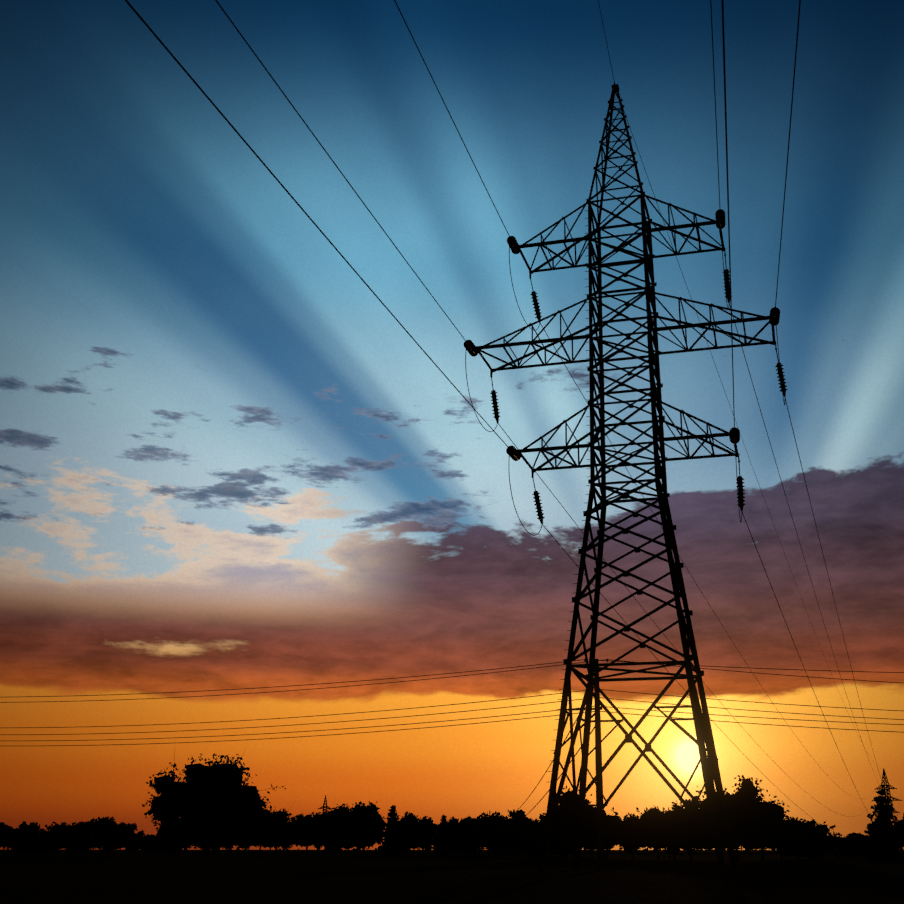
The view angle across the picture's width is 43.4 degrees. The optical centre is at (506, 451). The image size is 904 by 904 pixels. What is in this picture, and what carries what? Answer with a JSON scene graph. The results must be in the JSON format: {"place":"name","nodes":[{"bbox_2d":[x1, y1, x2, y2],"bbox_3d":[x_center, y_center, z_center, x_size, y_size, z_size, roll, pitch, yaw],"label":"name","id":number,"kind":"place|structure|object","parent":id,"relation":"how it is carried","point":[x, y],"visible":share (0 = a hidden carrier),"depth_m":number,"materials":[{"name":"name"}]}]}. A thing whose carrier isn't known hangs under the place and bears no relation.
{"place":"outdoors","nodes":[
{"label":"outdoors","id":0,"kind":"place"},
{"bbox_2d":[0,850,903,903],"bbox_3d":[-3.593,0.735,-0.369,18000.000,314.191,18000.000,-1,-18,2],"label":"field ground","id":1,"kind":"structure","parent":0,"point":[242,877],"depth_m":33.07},
{"bbox_2d":[318,795,329,850],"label":"transmission tower","id":2,"kind":"structure","parent":1,"relation":"on","point":[324,811],"depth_m":772.75,"materials":[{"name":"metal"}]},
{"bbox_2d":[0,810,903,853],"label":"distant tree line","id":3,"kind":"object","parent":1,"relation":"on","point":[141,840],"visible":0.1,"depth_m":317.72,"materials":[{"name":"black plant"}]},
{"bbox_2d":[1,751,903,861],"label":"field edge trees","id":4,"kind":"object","parent":1,"relation":"on","point":[218,801],"visible":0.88,"depth_m":128.23,"materials":[{"name":"black plant"}]},
{"bbox_2d":[492,844,531,854],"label":"bush","id":5,"kind":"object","parent":1,"relation":"on","point":[499,850],"depth_m":190.94,"materials":[{"name":"black plant"}]},
{"bbox_2d":[584,658,608,869],"bbox_3d":[4.092,13.902,49.980,1.074,9.526,0.402,5,-19,-14],"label":"distribution pole","id":6,"kind":"object","parent":1,"relation":"on","point":[600,824],"visible":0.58,"depth_m":49.52,"materials":[{"name":"concrete"}]},
{"bbox_2d":[476,83,776,872],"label":"transmission tower","id":7,"kind":"structure","parent":1,"relation":"on","point":[708,760],"depth_m":50.35,"materials":[{"name":"metal"}]},
{"bbox_2d":[464,209,787,524],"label":"insulators","id":8,"kind":"object","parent":7,"relation":"attached to","point":[473,351],"visible":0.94,"depth_m":52.12,"materials":[{"name":"ceramic"}]},
{"bbox_2d":[872,768,902,851],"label":"transmission tower","id":9,"kind":"structure","parent":1,"relation":"on","point":[887,789],"depth_m":436.14,"materials":[{"name":"metal"}]},
{"bbox_2d":[0,0,903,834],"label":"power line wires","id":10,"kind":"object","parent":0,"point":[528,462],"visible":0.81,"depth_m":52.03,"materials":[{"name":"metal"}]},
{"bbox_2d":[0,0,903,849],"label":"sky","id":11,"kind":"structure","parent":0,"point":[226,463],"materials":[{"name":"blue"}]}
]}

